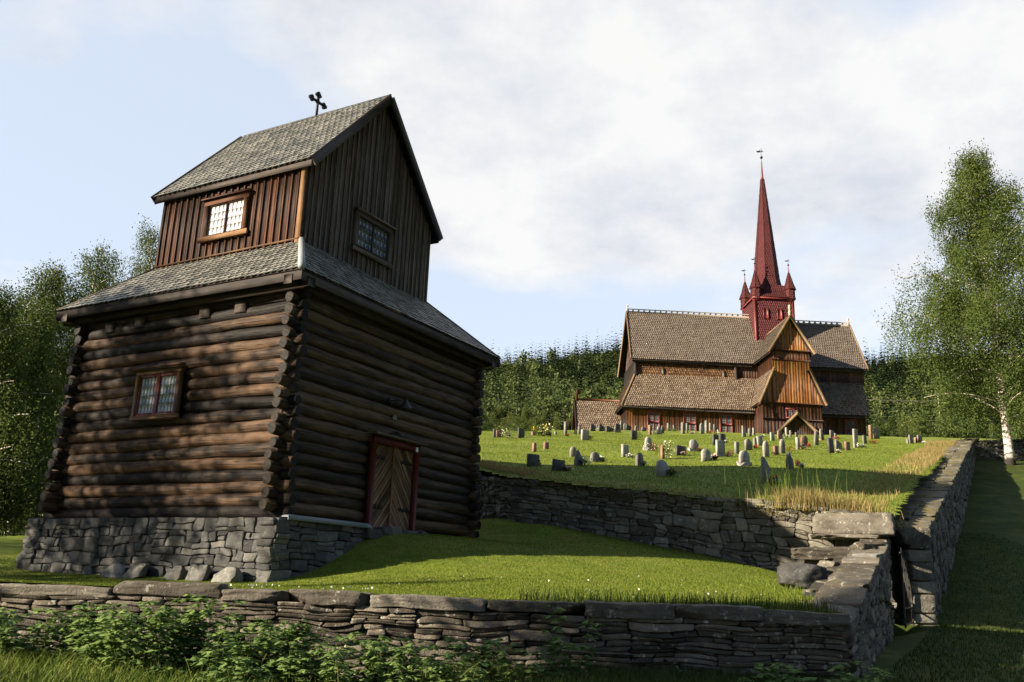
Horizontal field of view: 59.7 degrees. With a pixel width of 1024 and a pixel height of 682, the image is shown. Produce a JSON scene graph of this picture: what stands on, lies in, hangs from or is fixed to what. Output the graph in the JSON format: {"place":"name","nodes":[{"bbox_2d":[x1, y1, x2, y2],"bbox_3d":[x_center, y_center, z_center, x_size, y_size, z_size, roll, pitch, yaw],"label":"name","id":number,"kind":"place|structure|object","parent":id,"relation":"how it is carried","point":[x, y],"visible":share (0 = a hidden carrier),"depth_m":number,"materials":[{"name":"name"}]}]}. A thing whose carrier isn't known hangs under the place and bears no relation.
{"place":"outdoors","nodes":[
{"label":"outdoors","id":0,"kind":"place"},
{"bbox_2d":[0,637,398,681],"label":"meadow grass","id":1,"kind":"structure","parent":0,"point":[24,669],"depth_m":8.41,"materials":[{"name":"green plant"}]},
{"bbox_2d":[0,518,907,625],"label":"lawn","id":2,"kind":"structure","parent":0,"point":[11,544],"depth_m":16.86,"materials":[{"name":"green plant"}]},
{"bbox_2d":[101,563,125,577],"bbox_3d":[-7.408,4.318,16.677,0.477,0.330,0.279,-7,-18,30],"label":"boulder","id":3,"kind":"object","parent":2,"relation":"on","point":[116,570],"visible":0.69,"depth_m":16.59,"materials":[{"name":"stone"}]},
{"bbox_2d":[120,563,147,578],"bbox_3d":[-6.914,4.258,16.421,0.543,0.337,0.311,-6,-17,29],"label":"boulder","id":4,"kind":"object","parent":2,"relation":"on","point":[137,570],"visible":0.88,"depth_m":16.29,"materials":[{"name":"stone"}]},
{"bbox_2d":[162,565,186,579],"bbox_3d":[-5.973,4.150,15.902,0.428,0.290,0.302,-6,-17,27],"label":"boulder","id":5,"kind":"object","parent":2,"relation":"on","point":[177,572],"visible":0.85,"depth_m":15.78,"materials":[{"name":"stone"}]},
{"bbox_2d":[185,564,211,580],"bbox_3d":[-5.471,4.097,15.629,0.494,0.351,0.299,-6,-17,27],"label":"boulder","id":6,"kind":"object","parent":2,"relation":"on","point":[198,572],"visible":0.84,"depth_m":15.51,"materials":[{"name":"stone"}]},
{"bbox_2d":[211,567,242,582],"bbox_3d":[-4.869,4.040,15.300,0.551,0.332,0.300,-7,-18,30],"label":"boulder","id":7,"kind":"object","parent":2,"relation":"on","point":[229,574],"visible":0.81,"depth_m":15.18,"materials":[{"name":"stone"}]},
{"bbox_2d":[16,91,500,582],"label":"log tower","id":8,"kind":"structure","parent":2,"relation":"on","point":[278,362],"depth_m":18.39,"materials":[{"name":"wood"}]},
{"bbox_2d":[129,364,188,420],"bbox_3d":[-7.130,1.048,17.878,1.460,1.037,0.180,-6,-17,28],"label":"window","id":9,"kind":"structure","parent":8,"relation":"in","point":[158,390],"depth_m":17.87,"materials":[{"name":"glass"}]},
{"bbox_2d":[200,188,254,243],"bbox_3d":[-6.351,-2.759,19.754,1.480,1.018,0.180,-6,-17,28],"label":"window","id":10,"kind":"structure","parent":8,"relation":"in","point":[227,212],"depth_m":19.78,"materials":[{"name":"glass"}]},
{"bbox_2d":[350,206,397,263],"bbox_3d":[-3.190,-2.377,20.581,0.180,0.978,1.500,-6,-17,28],"label":"window","id":11,"kind":"structure","parent":8,"relation":"in","point":[369,234],"depth_m":20.57,"materials":[{"name":"glass"}]},
{"bbox_2d":[371,444,392,526],"bbox_3d":[-2.715,2.983,18.411,0.061,1.675,0.707,-6,-17,28],"label":"door leaf","id":12,"kind":"structure","parent":8,"relation":"in","point":[384,455],"depth_m":18.45,"materials":[{"name":"brown wood"}]},
{"bbox_2d":[390,448,412,529],"bbox_3d":[-2.365,3.160,19.016,0.061,1.675,0.707,-6,-17,28],"label":"door leaf","id":13,"kind":"structure","parent":8,"relation":"in","point":[400,510],"depth_m":19.03,"materials":[{"name":"brown wood"}]},
{"bbox_2d":[230,575,760,594],"bbox_3d":[-1.327,3.441,12.782,9.576,0.440,3.458,2,-15,0],"label":"clover","id":14,"kind":"object","parent":2,"relation":"on","point":[399,583],"visible":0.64,"depth_m":11.46,"materials":[{"name":"plant"}]},
{"bbox_2d":[476,476,519,519],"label":"retaining wall","id":15,"kind":"structure","parent":2,"relation":"on","point":[494,493],"depth_m":23.69,"materials":[{"name":"stone"}]},
{"bbox_2d":[519,584,838,612],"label":"weeds","id":16,"kind":"object","parent":2,"relation":"on","point":[663,599],"visible":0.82,"depth_m":11.13,"materials":[{"name":"green plant"}]},
{"bbox_2d":[507,479,897,608],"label":"retaining wall","id":17,"kind":"structure","parent":2,"relation":"on","point":[766,541],"depth_m":20.79,"materials":[{"name":"stone"}]},
{"bbox_2d":[491,474,909,534],"bbox_3d":[4.018,3.796,21.075,9.793,1.402,1.282,-5,-17,23],"label":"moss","id":18,"kind":"object","parent":17,"relation":"on","point":[769,510],"visible":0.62,"depth_m":21.41,"materials":[{"name":"green plant"}]},
{"bbox_2d":[810,533,879,539],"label":"stone slab","id":19,"kind":"structure","parent":17,"relation":"on","point":[839,536],"depth_m":18.13,"materials":[{"name":"grey stone"}]},
{"bbox_2d":[812,512,894,536],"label":"stone slab","id":20,"kind":"structure","parent":17,"relation":"on","point":[881,524],"depth_m":18.68,"materials":[{"name":"grey stone"}]},
{"bbox_2d":[744,575,821,599],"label":"weeds","id":21,"kind":"object","parent":2,"relation":"on","point":[770,582],"visible":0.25,"depth_m":14.14,"materials":[{"name":"green plant"}]},
{"bbox_2d":[777,562,826,589],"bbox_3d":[4.711,3.854,14.542,0.644,0.493,0.569,8,-16,-20],"label":"boulder","id":22,"kind":"object","parent":2,"relation":"on","point":[806,575],"visible":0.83,"depth_m":14.38,"materials":[{"name":"stone"}]},
{"bbox_2d":[0,0,1023,365],"label":"sky","id":23,"kind":"structure","parent":0,"point":[579,162],"materials":[{"name":"white"}]},
{"bbox_2d":[1,350,1023,681],"bbox_3d":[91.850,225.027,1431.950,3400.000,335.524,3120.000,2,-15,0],"label":"ground","id":24,"kind":"structure","parent":0,"point":[995,506],"depth_m":22.70,"materials":[{"name":"green plant"}]},
{"bbox_2d":[0,607,62,663],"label":"raspberry bush","id":25,"kind":"object","parent":24,"relation":"on","point":[17,642],"visible":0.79,"depth_m":9.18,"materials":[{"name":"green plant"}]},
{"bbox_2d":[0,280,64,535],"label":"birch tree","id":26,"kind":"object","parent":24,"relation":"on","point":[16,397],"visible":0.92,"depth_m":33.31,"materials":[{"name":"green plant"}]},
{"bbox_2d":[0,252,89,536],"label":"birch tree","id":27,"kind":"object","parent":24,"relation":"on","point":[45,286],"visible":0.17,"depth_m":41.27,"materials":[{"name":"green plant"}]},
{"bbox_2d":[20,237,123,532],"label":"birch tree","id":28,"kind":"object","parent":24,"relation":"on","point":[92,273],"visible":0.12,"depth_m":44.89,"materials":[{"name":"green plant"}]},
{"bbox_2d":[27,602,143,665],"bbox_3d":[-4.524,3.133,9.408,1.330,0.732,0.708,2,-15,0],"label":"raspberry bush","id":29,"kind":"object","parent":24,"relation":"on","point":[68,636],"visible":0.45,"depth_m":9.32,"materials":[{"name":"green plant"}]},
{"bbox_2d":[58,213,159,403],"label":"birch tree","id":30,"kind":"object","parent":24,"relation":"on","point":[150,260],"visible":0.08,"depth_m":49.44,"materials":[{"name":"green plant"}]},
{"bbox_2d":[54,601,193,680],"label":"raspberry bush","id":31,"kind":"object","parent":24,"relation":"on","point":[118,631],"visible":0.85,"depth_m":8.84,"materials":[{"name":"green plant"}]},
{"bbox_2d":[136,593,254,676],"bbox_3d":[-3.405,3.090,9.253,1.328,0.921,1.044,2,-15,0],"label":"raspberry bush","id":32,"kind":"object","parent":24,"relation":"on","point":[196,640],"visible":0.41,"depth_m":9.30,"materials":[{"name":"green plant"}]},
{"bbox_2d":[176,655,280,681],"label":"raspberry bush","id":33,"kind":"object","parent":24,"relation":"on","point":[236,672],"visible":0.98,"depth_m":8.32,"materials":[{"name":"green plant"}]},
{"bbox_2d":[197,623,303,680],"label":"raspberry bush","id":34,"kind":"object","parent":24,"relation":"on","point":[234,647],"visible":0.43,"depth_m":8.78,"materials":[{"name":"green plant"}]},
{"bbox_2d":[240,617,339,681],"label":"raspberry bush","id":35,"kind":"object","parent":24,"relation":"on","point":[290,631],"visible":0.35,"depth_m":9.12,"materials":[{"name":"green plant"}]},
{"bbox_2d":[258,640,387,681],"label":"raspberry bush","id":36,"kind":"object","parent":24,"relation":"on","point":[293,664],"visible":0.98,"depth_m":8.63,"materials":[{"name":"green plant"}]},
{"bbox_2d":[330,631,442,681],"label":"raspberry bush","id":37,"kind":"object","parent":24,"relation":"on","point":[363,658],"visible":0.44,"depth_m":9.22,"materials":[{"name":"green plant"}]},
{"bbox_2d":[0,580,850,681],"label":"stone wall","id":38,"kind":"structure","parent":24,"relation":"on","point":[718,636],"depth_m":10.50,"materials":[{"name":"grey stone"}]},
{"bbox_2d":[359,640,493,681],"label":"raspberry bush","id":39,"kind":"object","parent":24,"relation":"on","point":[436,667],"visible":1,"depth_m":8.73,"materials":[{"name":"green plant"}]},
{"bbox_2d":[479,404,491,430],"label":"leafy tree","id":40,"kind":"object","parent":24,"relation":"on","point":[484,420],"visible":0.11,"depth_m":105.82,"materials":[{"name":"green plant"}]},
{"bbox_2d":[443,636,547,681],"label":"raspberry bush","id":41,"kind":"object","parent":24,"relation":"on","point":[486,649],"visible":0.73,"depth_m":9.28,"materials":[{"name":"green plant"}]},
{"bbox_2d":[493,406,504,425],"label":"leafy tree","id":42,"kind":"object","parent":24,"relation":"on","point":[499,412],"visible":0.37,"depth_m":329.76,"materials":[{"name":"green plant"}]},
{"bbox_2d":[507,416,529,430],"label":"leafy tree","id":43,"kind":"object","parent":24,"relation":"on","point":[518,421],"visible":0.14,"depth_m":243.90,"materials":[{"name":"green plant"}]},
{"bbox_2d":[518,403,530,426],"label":"leafy tree","id":44,"kind":"object","parent":24,"relation":"on","point":[525,414],"visible":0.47,"depth_m":320.74,"materials":[{"name":"green plant"}]},
{"bbox_2d":[54,326,1023,436],"bbox_3d":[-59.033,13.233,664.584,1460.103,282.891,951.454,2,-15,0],"label":"forest","id":45,"kind":"object","parent":24,"relation":"on","point":[548,402],"visible":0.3,"depth_m":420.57,"materials":[{"name":"green plant"}]},
{"bbox_2d":[552,417,562,430],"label":"shrub","id":46,"kind":"object","parent":24,"relation":"on","point":[557,424],"visible":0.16,"depth_m":265.14,"materials":[{"name":"green plant"}]},
{"bbox_2d":[525,604,604,681],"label":"raspberry bush","id":47,"kind":"object","parent":24,"relation":"on","point":[554,644],"visible":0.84,"depth_m":9.67,"materials":[{"name":"green plant"}]},
{"bbox_2d":[392,658,904,681],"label":"meadow grass","id":48,"kind":"structure","parent":24,"relation":"on","point":[628,675],"depth_m":9.51,"materials":[{"name":"green plant"}]},
{"bbox_2d":[737,662,812,681],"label":"raspberry bush","id":49,"kind":"object","parent":24,"relation":"on","point":[773,667],"visible":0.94,"depth_m":9.46,"materials":[{"name":"green plant"}]},
{"bbox_2d":[803,545,894,677],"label":"stone wall","id":50,"kind":"structure","parent":24,"relation":"on","point":[854,587],"depth_m":12.86,"materials":[{"name":"grey stone"}]},
{"bbox_2d":[817,560,839,566],"bbox_3d":[5.657,4.042,15.958,0.375,0.232,0.524,-11,-20,40],"label":"boulder","id":51,"kind":"object","parent":50,"relation":"on","point":[824,563],"visible":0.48,"depth_m":15.80,"materials":[{"name":"stone"}]},
{"bbox_2d":[852,553,883,557],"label":"stone slab","id":52,"kind":"structure","parent":50,"relation":"on","point":[875,555],"depth_m":15.25,"materials":[{"name":"grey stone"}]},
{"bbox_2d":[849,542,889,550],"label":"stone slab","id":53,"kind":"structure","parent":50,"relation":"on","point":[863,545],"depth_m":16.59,"materials":[{"name":"grey stone"}]},
{"bbox_2d":[807,660,894,681],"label":"raspberry bush","id":54,"kind":"object","parent":24,"relation":"on","point":[847,677],"visible":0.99,"depth_m":9.27,"materials":[{"name":"green plant"}]},
{"bbox_2d":[860,539,893,633],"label":"gate pillar","id":55,"kind":"structure","parent":24,"relation":"on","point":[884,541],"depth_m":16.96,"materials":[{"name":"stone"}]},
{"bbox_2d":[872,421,896,436],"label":"leafy tree","id":56,"kind":"object","parent":24,"relation":"on","point":[882,432],"visible":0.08,"depth_m":117.35,"materials":[{"name":"green plant"}]},
{"bbox_2d":[883,417,904,431],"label":"leafy tree","id":57,"kind":"object","parent":24,"relation":"on","point":[891,422],"visible":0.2,"depth_m":306.23,"materials":[{"name":"green plant"}]},
{"bbox_2d":[885,428,903,436],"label":"leafy tree","id":58,"kind":"object","parent":24,"relation":"on","point":[894,434],"visible":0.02,"depth_m":125.73,"materials":[{"name":"green plant"}]},
{"bbox_2d":[897,415,910,434],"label":"leafy tree","id":59,"kind":"object","parent":24,"relation":"on","point":[905,423],"visible":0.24,"depth_m":315.25,"materials":[{"name":"green plant"}]},
{"bbox_2d":[899,547,914,627],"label":"iron gate","id":60,"kind":"structure","parent":24,"relation":"on","point":[908,588],"depth_m":17.98,"materials":[{"name":"black metal"}]},
{"bbox_2d":[893,528,937,625],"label":"gate pillar","id":61,"kind":"structure","parent":24,"relation":"on","point":[915,544],"depth_m":19.05,"materials":[{"name":"stone"}]},
{"bbox_2d":[907,415,929,437],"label":"bush","id":62,"kind":"object","parent":24,"relation":"on","point":[918,430],"visible":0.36,"depth_m":291.02,"materials":[{"name":"green plant"}]},
{"bbox_2d":[890,440,976,624],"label":"boundary wall","id":63,"kind":"structure","parent":24,"relation":"on","point":[936,500],"depth_m":24.73,"materials":[{"name":"stone"}]},
{"bbox_2d":[930,417,963,437],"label":"bush","id":64,"kind":"object","parent":24,"relation":"on","point":[941,431],"visible":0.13,"depth_m":114.94,"materials":[{"name":"green plant"}]},
{"bbox_2d":[873,138,1023,464],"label":"birch tree","id":65,"kind":"object","parent":24,"relation":"on","point":[954,309],"visible":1,"depth_m":47.54,"materials":[{"name":"green plant"}]},
{"bbox_2d":[964,424,993,438],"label":"leafy tree","id":66,"kind":"object","parent":24,"relation":"on","point":[976,434],"visible":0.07,"depth_m":116.39,"materials":[{"name":"green plant"}]},
{"bbox_2d":[961,438,1023,460],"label":"boundary wall","id":67,"kind":"structure","parent":24,"relation":"on","point":[994,451],"depth_m":48.86,"materials":[{"name":"stone"}]},
{"bbox_2d":[1002,415,1023,439],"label":"leafy tree","id":68,"kind":"object","parent":24,"relation":"on","point":[1017,433],"visible":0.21,"depth_m":115.47,"materials":[{"name":"green plant"}]},
{"bbox_2d":[478,430,995,514],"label":"churchyard lawn","id":69,"kind":"structure","parent":0,"point":[688,472],"depth_m":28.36,"materials":[{"name":"green plant"}]},
{"bbox_2d":[527,454,539,466],"bbox_3d":[0.621,3.589,26.389,0.427,0.488,0.116,12,-18,-33],"label":"gravestone","id":70,"kind":"object","parent":69,"relation":"on","point":[533,459],"visible":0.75,"depth_m":26.34,"materials":[{"name":"stone"}]},
{"bbox_2d":[531,423,553,435],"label":"shrub","id":71,"kind":"object","parent":69,"relation":"on","point":[543,431],"visible":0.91,"depth_m":47.79,"materials":[{"name":"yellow plant"}]},
{"bbox_2d":[552,459,564,470],"bbox_3d":[1.308,3.556,25.107,0.434,0.438,0.115,14,-19,-37],"label":"gravestone","id":72,"kind":"object","parent":69,"relation":"on","point":[558,464],"visible":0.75,"depth_m":25.05,"materials":[{"name":"stone"}]},
{"bbox_2d":[574,450,582,465],"bbox_3d":[2.008,3.582,26.918,0.323,0.577,0.110,13,-19,-35],"label":"gravestone","id":73,"kind":"object","parent":69,"relation":"on","point":[578,456],"visible":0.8,"depth_m":26.87,"materials":[{"name":"grey stone"}]},
{"bbox_2d":[581,429,588,439],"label":"gravestone","id":74,"kind":"object","parent":69,"relation":"on","point":[584,434],"visible":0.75,"depth_m":43.27,"materials":[{"name":"stone"}]},
{"bbox_2d":[590,452,599,461],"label":"gravestone","id":75,"kind":"object","parent":69,"relation":"on","point":[594,456],"visible":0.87,"depth_m":28.13,"materials":[{"name":"grey stone"}]},
{"bbox_2d":[621,444,628,456],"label":"gravestone","id":76,"kind":"object","parent":69,"relation":"on","point":[624,450],"visible":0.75,"depth_m":31.86,"materials":[{"name":"stone"}]},
{"bbox_2d":[635,453,643,465],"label":"gravestone","id":77,"kind":"object","parent":69,"relation":"on","point":[639,459],"visible":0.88,"depth_m":27.96,"materials":[{"name":"grey stone"}]},
{"bbox_2d":[643,437,651,450],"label":"gravestone","id":78,"kind":"object","parent":69,"relation":"on","point":[648,440],"visible":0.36,"depth_m":34.94,"materials":[{"name":"stone"}]},
{"bbox_2d":[656,460,668,476],"bbox_3d":[4.322,3.709,25.618,0.430,0.595,0.111,13,-18,-34],"label":"gravestone","id":79,"kind":"object","parent":69,"relation":"on","point":[662,466],"visible":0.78,"depth_m":25.56,"materials":[{"name":"stone"}]},
{"bbox_2d":[663,440,674,458],"bbox_3d":[5.511,3.830,31.461,0.450,0.667,0.403,2,-15,0],"label":"shrub","id":80,"kind":"object","parent":69,"relation":"on","point":[667,451],"visible":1,"depth_m":31.41,"materials":[{"name":"green plant"}]},
{"bbox_2d":[478,459,867,512],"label":"dry grass","id":81,"kind":"structure","parent":69,"relation":"on","point":[507,468],"depth_m":23.04,"materials":[{"name":"green plant"}]},
{"bbox_2d":[675,445,685,455],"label":"gravestone","id":82,"kind":"object","parent":69,"relation":"on","point":[678,449],"visible":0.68,"depth_m":32.53,"materials":[{"name":"stone"}]},
{"bbox_2d":[687,439,698,450],"bbox_3d":[7.399,4.313,36.309,0.554,0.631,0.201,10,-17,-27],"label":"gravestone","id":83,"kind":"object","parent":69,"relation":"on","point":[693,444],"visible":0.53,"depth_m":36.25,"materials":[{"name":"stone"}]},
{"bbox_2d":[701,449,710,461],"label":"gravestone","id":84,"kind":"object","parent":69,"relation":"on","point":[705,454],"visible":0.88,"depth_m":30.85,"materials":[{"name":"stone"}]},
{"bbox_2d":[713,440,724,456],"bbox_3d":[7.548,3.962,32.316,0.565,0.740,0.210,13,-18,-34],"label":"gravestone","id":85,"kind":"object","parent":69,"relation":"on","point":[720,448],"visible":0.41,"depth_m":32.26,"materials":[{"name":"stone"}]},
{"bbox_2d":[571,150,869,435],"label":"stave church","id":86,"kind":"structure","parent":69,"relation":"on","point":[765,363],"depth_m":85.14,"materials":[{"name":"brown wood"}]},
{"bbox_2d":[647,410,659,430],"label":"window","id":87,"kind":"structure","parent":86,"relation":"in","point":[652,415],"depth_m":81.76,"materials":[{"name":"red paint"}]},
{"bbox_2d":[683,411,696,430],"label":"window","id":88,"kind":"structure","parent":86,"relation":"in","point":[688,416],"depth_m":81.88,"materials":[{"name":"red paint"}]},
{"bbox_2d":[719,412,732,432],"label":"window","id":89,"kind":"structure","parent":86,"relation":"in","point":[723,417],"depth_m":81.98,"materials":[{"name":"red paint"}]},
{"bbox_2d":[785,408,798,417],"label":"window","id":90,"kind":"structure","parent":86,"relation":"in","point":[790,412],"depth_m":79.90,"materials":[{"name":"red paint"}]},
{"bbox_2d":[822,418,829,434],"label":"window","id":91,"kind":"structure","parent":86,"relation":"in","point":[826,423],"depth_m":82.26,"materials":[{"name":"red paint"}]},
{"bbox_2d":[844,419,857,434],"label":"window","id":92,"kind":"structure","parent":86,"relation":"in","point":[848,423],"depth_m":82.40,"materials":[{"name":"red paint"}]},
{"bbox_2d":[736,450,751,465],"bbox_3d":[7.583,3.889,29.122,0.604,0.640,0.217,13,-18,-34],"label":"gravestone","id":93,"kind":"object","parent":69,"relation":"on","point":[744,458],"visible":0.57,"depth_m":29.04,"materials":[{"name":"stone"}]},
{"bbox_2d":[744,439,751,449],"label":"gravestone","id":94,"kind":"object","parent":69,"relation":"on","point":[747,444],"visible":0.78,"depth_m":40.76,"materials":[{"name":"grey stone"}]},
{"bbox_2d":[761,457,769,483],"bbox_3d":[7.129,3.691,25.076,0.286,0.856,0.110,14,-19,-37],"label":"gravestone","id":95,"kind":"object","parent":69,"relation":"on","point":[765,467],"visible":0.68,"depth_m":25.03,"materials":[{"name":"grey stone"}]},
{"bbox_2d":[762,441,768,456],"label":"gravestone","id":96,"kind":"object","parent":69,"relation":"on","point":[765,448],"visible":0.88,"depth_m":32.93,"materials":[{"name":"stone"}]},
{"bbox_2d":[779,439,784,452],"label":"gravestone","id":97,"kind":"object","parent":69,"relation":"on","point":[781,445],"visible":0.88,"depth_m":37.35,"materials":[{"name":"grey stone"}]},
{"bbox_2d":[786,452,793,468],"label":"gravestone","id":98,"kind":"object","parent":69,"relation":"on","point":[789,461],"visible":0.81,"depth_m":28.52,"materials":[{"name":"grey stone"}]},
{"bbox_2d":[724,459,869,508],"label":"long grass","id":99,"kind":"structure","parent":69,"relation":"on","point":[766,490],"depth_m":20.63,"materials":[{"name":"plant"}]},
{"bbox_2d":[745,483,872,511],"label":"dry grass","id":100,"kind":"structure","parent":69,"relation":"on","point":[815,501],"depth_m":19.94,"materials":[{"name":"beige plant"}]},
{"bbox_2d":[827,438,834,452],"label":"gravestone","id":101,"kind":"object","parent":69,"relation":"on","point":[830,445],"visible":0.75,"depth_m":38.40,"materials":[{"name":"stone"}]},
{"bbox_2d":[852,429,857,447],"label":"gravestone","id":102,"kind":"object","parent":69,"relation":"on","point":[855,435],"visible":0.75,"depth_m":46.17,"materials":[{"name":"stone"}]},
{"bbox_2d":[832,494,903,518],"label":"dry grass","id":103,"kind":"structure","parent":69,"relation":"on","point":[868,507],"depth_m":19.98,"materials":[{"name":"beige plant"}]},
{"bbox_2d":[829,439,956,508],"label":"dry grass","id":104,"kind":"structure","parent":69,"relation":"on","point":[930,452],"depth_m":30.91,"materials":[{"name":"beige plant"}]},
{"bbox_2d":[804,558,833,564],"bbox_3d":[6.300,4.491,17.234,1.253,0.608,0.836,-3,-16,17],"label":"boulder","id":105,"kind":"object","parent":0,"point":[815,562],"visible":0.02,"depth_m":17.03,"materials":[{"name":"stone"}]},
{"bbox_2d":[791,547,875,559],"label":"stone slab","id":106,"kind":"structure","parent":105,"relation":"on","point":[813,553],"depth_m":16.82,"materials":[{"name":"grey stone"}]},
{"bbox_2d":[883,531,1023,681],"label":"meadow grass","id":107,"kind":"structure","parent":0,"point":[970,641],"depth_m":16.30,"materials":[{"name":"green plant"}]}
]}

